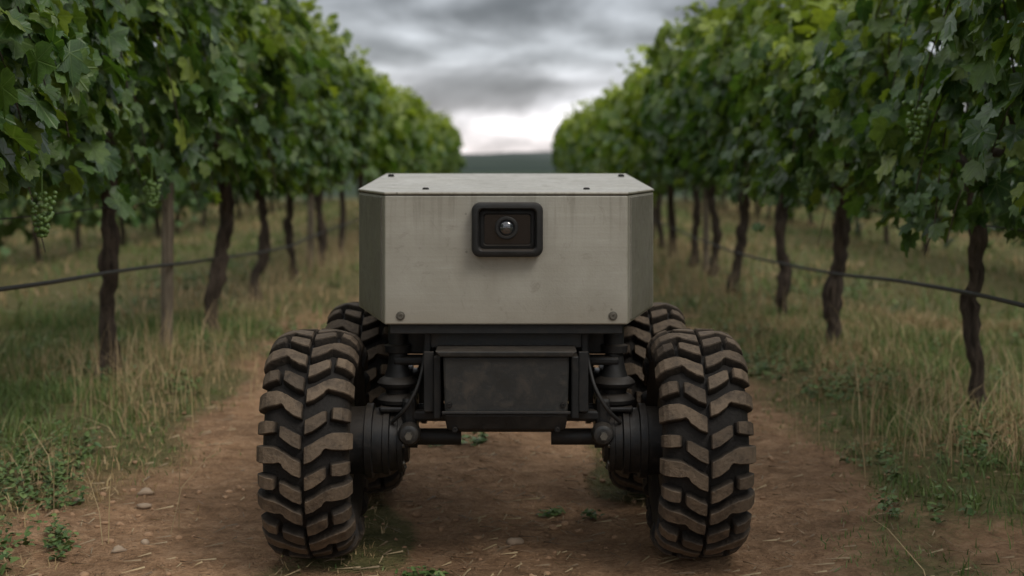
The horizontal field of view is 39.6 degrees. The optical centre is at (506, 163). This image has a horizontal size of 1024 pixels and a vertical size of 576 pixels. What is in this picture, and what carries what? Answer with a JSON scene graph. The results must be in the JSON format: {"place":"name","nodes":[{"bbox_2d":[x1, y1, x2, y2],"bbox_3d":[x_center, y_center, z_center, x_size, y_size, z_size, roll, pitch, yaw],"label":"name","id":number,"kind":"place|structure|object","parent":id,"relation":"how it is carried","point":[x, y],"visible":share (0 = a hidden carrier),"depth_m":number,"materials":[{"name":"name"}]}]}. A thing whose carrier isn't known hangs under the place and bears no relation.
{"place":"outdoors","nodes":[
{"label":"outdoors","id":0,"kind":"place"},
{"bbox_2d":[0,179,357,219],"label":"trellis wire","id":1,"kind":"object","parent":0,"point":[107,207],"visible":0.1,"depth_m":6.11,"materials":[{"name":"grey metal"}]},
{"bbox_2d":[0,172,1023,575],"bbox_3d":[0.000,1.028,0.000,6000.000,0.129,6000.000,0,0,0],"label":"ground","id":2,"kind":"structure","parent":0,"point":[806,494],"depth_m":4.63,"materials":[{"name":"brown soil"}]},
{"bbox_2d":[0,0,98,202],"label":"grape vine","id":3,"kind":"object","parent":2,"relation":"on","point":[69,70],"visible":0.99,"depth_m":3.77,"materials":[{"name":"green plant"}]},
{"bbox_2d":[0,0,163,252],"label":"grape vine","id":4,"kind":"object","parent":2,"relation":"on","point":[104,38],"visible":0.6,"depth_m":4.91,"materials":[{"name":"green plant"}]},
{"bbox_2d":[27,164,56,237],"bbox_3d":[-1.432,0.108,4.375,0.088,0.245,0.081,0,0,39],"label":"grape cluster","id":5,"kind":"object","parent":4,"relation":"attached to","point":[42,219],"visible":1,"depth_m":4.37,"materials":[{"name":"green"}]},
{"bbox_2d":[10,0,255,381],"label":"grape vine","id":6,"kind":"object","parent":2,"relation":"on","point":[208,78],"visible":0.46,"depth_m":6.23,"materials":[{"name":"green plant"}]},
{"bbox_2d":[141,154,162,207],"bbox_3d":[-1.472,0.074,5.898,0.089,0.227,0.088,0,0,40],"label":"grape cluster","id":7,"kind":"object","parent":6,"relation":"attached to","point":[153,203],"visible":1,"depth_m":5.88,"materials":[{"name":"green food"}]},
{"bbox_2d":[160,37,173,350],"bbox_3d":[-1.774,0.155,7.431,0.076,1.925,0.068,0,0,0],"label":"wooden post","id":8,"kind":"object","parent":2,"relation":"on","point":[167,255],"visible":0.34,"depth_m":7.40,"materials":[{"name":"brown wood"}]},
{"bbox_2d":[0,218,358,291],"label":"irrigation hose","id":9,"kind":"object","parent":8,"relation":"attached to","point":[37,284],"visible":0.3,"depth_m":6.41,"materials":[{"name":"black plastic"}]},
{"bbox_2d":[112,0,332,332],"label":"grape vine","id":10,"kind":"object","parent":2,"relation":"on","point":[283,65],"visible":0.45,"depth_m":8.17,"materials":[{"name":"green plant"}]},
{"bbox_2d":[174,0,355,299],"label":"grape vine","id":11,"kind":"object","parent":2,"relation":"on","point":[330,111],"visible":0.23,"depth_m":10.41,"materials":[{"name":"green plant"}]},
{"bbox_2d":[216,0,364,281],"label":"grape vine","id":12,"kind":"object","parent":2,"relation":"on","point":[340,156],"visible":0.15,"depth_m":11.93,"materials":[{"name":"green plant"}]},
{"bbox_2d":[73,487,523,552],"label":"stones","id":13,"kind":"object","parent":2,"relation":"on","point":[511,541],"visible":0.85,"depth_m":3.97,"materials":[{"name":"grey stone"}]},
{"bbox_2d":[307,194,313,266],"bbox_3d":[-1.790,0.175,12.999,0.072,1.874,0.063,0,0,0],"label":"wooden post","id":14,"kind":"object","parent":2,"relation":"on","point":[310,220],"visible":0.34,"depth_m":12.98,"materials":[{"name":"brown wood"}]},
{"bbox_2d":[263,0,380,266],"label":"grape vine","id":15,"kind":"object","parent":2,"relation":"on","point":[367,99],"visible":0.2,"depth_m":13.58,"materials":[{"name":"green plant"}]},
{"bbox_2d":[300,45,398,257],"bbox_3d":[-1.739,-0.101,15.201,1.190,2.399,2.049,0,0,-3],"label":"grape vine","id":16,"kind":"object","parent":2,"relation":"on","point":[384,152],"visible":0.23,"depth_m":15.11,"materials":[{"name":"green plant"}]},
{"bbox_2d":[326,61,413,246],"bbox_3d":[-1.746,-0.047,16.816,1.326,2.272,2.027,0,0,-2],"label":"grape vine","id":17,"kind":"object","parent":2,"relation":"on","point":[402,127],"visible":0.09,"depth_m":16.48,"materials":[{"name":"green plant"}]},
{"bbox_2d":[334,58,413,185],"bbox_3d":[-1.817,-0.133,18.513,1.254,2.443,2.079,0,0,-1],"label":"grape vine","id":18,"kind":"object","parent":2,"relation":"on","point":[400,109],"visible":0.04,"depth_m":18.65,"materials":[{"name":"green plant"}]},
{"bbox_2d":[349,80,428,176],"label":"grape vine","id":19,"kind":"object","parent":2,"relation":"on","point":[418,135],"visible":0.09,"depth_m":20.22,"materials":[{"name":"green plant"}]},
{"bbox_2d":[352,84,433,182],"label":"grape vine","id":20,"kind":"object","parent":2,"relation":"on","point":[416,103],"visible":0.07,"depth_m":21.77,"materials":[{"name":"green plant"}]},
{"bbox_2d":[405,95,440,173],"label":"grape vine","id":21,"kind":"object","parent":2,"relation":"on","point":[428,149],"visible":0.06,"depth_m":23.55,"materials":[{"name":"green plant"}]},
{"bbox_2d":[409,99,440,173],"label":"grape vine","id":22,"kind":"object","parent":2,"relation":"on","point":[429,120],"visible":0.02,"depth_m":26.23,"materials":[{"name":"green plant"}]},
{"bbox_2d":[414,94,441,173],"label":"grape vine","id":23,"kind":"object","parent":2,"relation":"on","point":[434,165],"visible":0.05,"depth_m":25.37,"materials":[{"name":"green plant"}]},
{"bbox_2d":[428,113,449,172],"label":"grape vine","id":24,"kind":"object","parent":2,"relation":"on","point":[443,148],"visible":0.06,"depth_m":28.14,"materials":[{"name":"green plant"}]},
{"bbox_2d":[424,102,454,171],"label":"grape vine","id":25,"kind":"object","parent":2,"relation":"on","point":[447,140],"visible":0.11,"depth_m":29.74,"materials":[{"name":"green plant"}]},
{"bbox_2d":[427,109,458,173],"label":"grape vine","id":26,"kind":"object","parent":2,"relation":"on","point":[455,149],"visible":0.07,"depth_m":32.75,"materials":[{"name":"green plant"}]},
{"bbox_2d":[435,122,452,173],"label":"grape vine","id":27,"kind":"object","parent":2,"relation":"on","point":[449,159],"visible":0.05,"depth_m":31.41,"materials":[{"name":"green plant"}]},
{"bbox_2d":[431,113,460,173],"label":"grape vine","id":28,"kind":"object","parent":2,"relation":"on","point":[448,121],"visible":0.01,"depth_m":35.83,"materials":[{"name":"green plant"}]},
{"bbox_2d":[437,111,463,173],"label":"grape vine","id":29,"kind":"object","parent":2,"relation":"on","point":[454,132],"visible":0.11,"depth_m":37.17,"materials":[{"name":"green plant"}]},
{"bbox_2d":[351,154,560,171],"bbox_3d":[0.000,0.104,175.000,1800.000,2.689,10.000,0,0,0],"label":"distant trees","id":30,"kind":"object","parent":2,"relation":"on","point":[505,163],"visible":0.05,"depth_m":171.17,"materials":[{"name":"green plant"}]},
{"bbox_2d":[448,117,466,173],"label":"grape vine","id":31,"kind":"object","parent":2,"relation":"on","point":[462,161],"visible":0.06,"depth_m":39.01,"materials":[{"name":"green plant"}]},
{"bbox_2d":[0,303,1007,575],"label":"soil clods","id":32,"kind":"object","parent":2,"relation":"on","point":[416,513],"visible":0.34,"depth_m":4.27,"materials":[{"name":"brown soil"}]},
{"bbox_2d":[256,174,755,558],"bbox_3d":[0.000,0.539,4.160,1.246,1.009,1.342,0,0,0],"label":"agricultural robot","id":33,"kind":"object","parent":2,"relation":"on","point":[505,303],"visible":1,"depth_m":3.65,"materials":[{"name":"paint"}]},
{"bbox_2d":[3,320,1018,575],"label":"straw litter","id":34,"kind":"object","parent":2,"relation":"on","point":[505,516],"visible":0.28,"depth_m":4.17,"materials":[{"name":"beige plant"}]},
{"bbox_2d":[0,198,1023,319],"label":"grass","id":35,"kind":"structure","parent":2,"relation":"on","point":[661,276],"depth_m":15.68,"materials":[{"name":"green plant"}]},
{"bbox_2d":[0,256,1023,575],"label":"weeds","id":36,"kind":"object","parent":2,"relation":"on","point":[60,534],"visible":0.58,"depth_m":5.03,"materials":[{"name":"green plant"}]},
{"bbox_2d":[0,59,1023,261],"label":"distant grape vines","id":37,"kind":"object","parent":2,"relation":"on","point":[9,205],"visible":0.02,"depth_m":17.41,"materials":[{"name":"green plant"}]},
{"bbox_2d":[551,110,571,173],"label":"grape vine","id":38,"kind":"object","parent":2,"relation":"on","point":[555,136],"visible":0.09,"depth_m":38.06,"materials":[{"name":"green plant"}]},
{"bbox_2d":[551,114,573,173],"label":"grape vine","id":39,"kind":"object","parent":2,"relation":"on","point":[554,149],"visible":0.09,"depth_m":36.54,"materials":[{"name":"green plant"}]},
{"bbox_2d":[556,114,572,170],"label":"grape vine","id":40,"kind":"object","parent":2,"relation":"on","point":[559,141],"visible":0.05,"depth_m":35.09,"materials":[{"name":"green plant"}]},
{"bbox_2d":[562,113,577,173],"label":"grape vine","id":41,"kind":"object","parent":2,"relation":"on","point":[567,159],"visible":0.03,"depth_m":30.31,"materials":[{"name":"green plant"}]},
{"bbox_2d":[561,108,583,169],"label":"grape vine","id":42,"kind":"object","parent":2,"relation":"on","point":[562,138],"visible":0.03,"depth_m":33.54,"materials":[{"name":"green plant"}]},
{"bbox_2d":[559,101,591,173],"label":"grape vine","id":43,"kind":"object","parent":2,"relation":"on","point":[561,162],"visible":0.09,"depth_m":31.81,"materials":[{"name":"green plant"}]},
{"bbox_2d":[561,99,590,168],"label":"grape vine","id":44,"kind":"object","parent":2,"relation":"on","point":[567,139],"visible":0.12,"depth_m":28.75,"materials":[{"name":"green plant"}]},
{"bbox_2d":[568,103,591,173],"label":"grape vine","id":45,"kind":"object","parent":2,"relation":"on","point":[573,165],"visible":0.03,"depth_m":27.44,"materials":[{"name":"green plant"}]},
{"bbox_2d":[574,95,604,173],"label":"grape vine","id":46,"kind":"object","parent":2,"relation":"on","point":[576,139],"visible":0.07,"depth_m":25.98,"materials":[{"name":"green plant"}]},
{"bbox_2d":[576,102,606,173],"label":"grape vine","id":47,"kind":"object","parent":2,"relation":"on","point":[588,128],"visible":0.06,"depth_m":24.36,"materials":[{"name":"green plant"}]},
{"bbox_2d":[585,83,623,173],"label":"grape vine","id":48,"kind":"object","parent":2,"relation":"on","point":[597,100],"visible":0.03,"depth_m":22.71,"materials":[{"name":"green plant"}]},
{"bbox_2d":[591,78,623,173],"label":"grape vine","id":49,"kind":"object","parent":2,"relation":"on","point":[598,114],"visible":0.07,"depth_m":21.65,"materials":[{"name":"green plant"}]},
{"bbox_2d":[585,91,654,181],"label":"grape vine","id":50,"kind":"object","parent":2,"relation":"on","point":[595,141],"visible":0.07,"depth_m":19.64,"materials":[{"name":"green plant"}]},
{"bbox_2d":[597,54,683,248],"bbox_3d":[1.798,-0.092,16.355,1.501,2.347,2.378,0,0,1],"label":"grape vine","id":51,"kind":"object","parent":2,"relation":"on","point":[611,124],"visible":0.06,"depth_m":16.46,"materials":[{"name":"green plant"}]},
{"bbox_2d":[605,44,700,238],"bbox_3d":[1.853,-0.182,18.009,1.234,2.577,1.997,0,0,0],"label":"grape vine","id":52,"kind":"object","parent":2,"relation":"on","point":[641,49],"visible":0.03,"depth_m":17.60,"materials":[{"name":"green plant"}]},
{"bbox_2d":[600,58,730,257],"bbox_3d":[1.716,-0.021,14.943,1.494,2.209,2.003,0,0,1],"label":"grape vine","id":53,"kind":"object","parent":2,"relation":"on","point":[615,153],"visible":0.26,"depth_m":14.81,"materials":[{"name":"green plant"}]},
{"bbox_2d":[635,17,733,267],"bbox_3d":[1.849,-0.149,13.817,1.172,2.531,2.794,0,0,0],"label":"grape vine","id":54,"kind":"object","parent":2,"relation":"on","point":[648,78],"visible":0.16,"depth_m":13.66,"materials":[{"name":"green plant"}]},
{"bbox_2d":[639,0,771,276],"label":"grape vine","id":55,"kind":"object","parent":2,"relation":"on","point":[670,62],"visible":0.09,"depth_m":12.36,"materials":[{"name":"green plant"}]},
{"bbox_2d":[702,130,709,273],"bbox_3d":[1.810,0.188,12.900,0.072,1.874,0.065,0,0,0],"label":"wooden post","id":56,"kind":"object","parent":2,"relation":"on","point":[706,233],"visible":0.37,"depth_m":12.87,"materials":[{"name":"brown wood"}]},
{"bbox_2d":[647,7,834,291],"bbox_3d":[1.817,-0.079,10.986,1.273,2.334,2.779,0,0,-3],"label":"grape vine","id":57,"kind":"object","parent":2,"relation":"on","point":[684,132],"visible":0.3,"depth_m":10.82,"materials":[{"name":"green plant"}]},
{"bbox_2d":[695,0,858,317],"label":"grape vine","id":58,"kind":"object","parent":2,"relation":"on","point":[739,141],"visible":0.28,"depth_m":9.16,"materials":[{"name":"green plant"}]},
{"bbox_2d":[728,0,963,348],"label":"grape vine","id":59,"kind":"object","parent":2,"relation":"on","point":[770,107],"visible":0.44,"depth_m":7.29,"materials":[{"name":"green plant"}]},
{"bbox_2d":[796,166,814,197],"bbox_3d":[1.449,0.044,6.905,0.088,0.248,0.085,0,0,0],"label":"grape cluster","id":60,"kind":"object","parent":59,"relation":"attached to","point":[805,193],"visible":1,"depth_m":6.89,"materials":[{"name":"green food"}]},
{"bbox_2d":[801,0,1023,413],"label":"grape vine","id":61,"kind":"object","parent":2,"relation":"on","point":[869,131],"visible":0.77,"depth_m":5.51,"materials":[{"name":"green plant"}]},
{"bbox_2d":[653,219,1023,307],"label":"irrigation hose","id":62,"kind":"object","parent":61,"relation":"attached to","point":[987,296],"visible":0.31,"depth_m":6.53,"materials":[{"name":"black plastic"}]},
{"bbox_2d":[699,188,1023,230],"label":"trellis wire","id":63,"kind":"object","parent":61,"relation":"attached to","point":[899,214],"visible":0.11,"depth_m":6.84,"materials":[{"name":"grey metal"}]},
{"bbox_2d":[904,0,1023,217],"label":"grape vine","id":64,"kind":"object","parent":2,"relation":"on","point":[988,77],"visible":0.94,"depth_m":4.22,"materials":[{"name":"green plant"}]},
{"bbox_2d":[902,77,928,143],"bbox_3d":[1.368,-0.186,4.752,0.088,0.248,0.093,0,0,0],"label":"grape cluster","id":65,"kind":"object","parent":64,"relation":"attached to","point":[915,129],"visible":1,"depth_m":4.73,"materials":[{"name":"green food"}]},
{"bbox_2d":[0,298,1023,575],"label":"grass","id":66,"kind":"structure","parent":0,"point":[32,320],"depth_m":6.42,"materials":[{"name":"green plant"}]},
{"bbox_2d":[0,219,1023,575],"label":"dry grass","id":67,"kind":"structure","parent":0,"point":[348,259],"depth_m":6.80,"materials":[{"name":"beige plant"}]},
{"bbox_2d":[488,152,551,155],"bbox_3d":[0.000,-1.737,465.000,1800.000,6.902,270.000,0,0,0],"label":"hills","id":68,"kind":"structure","parent":0,"point":[541,153],"depth_m":484.33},
{"bbox_2d":[153,0,1023,153],"label":"sky","id":69,"kind":"structure","parent":0,"point":[506,72],"materials":[{"name":"grey"}]}
]}

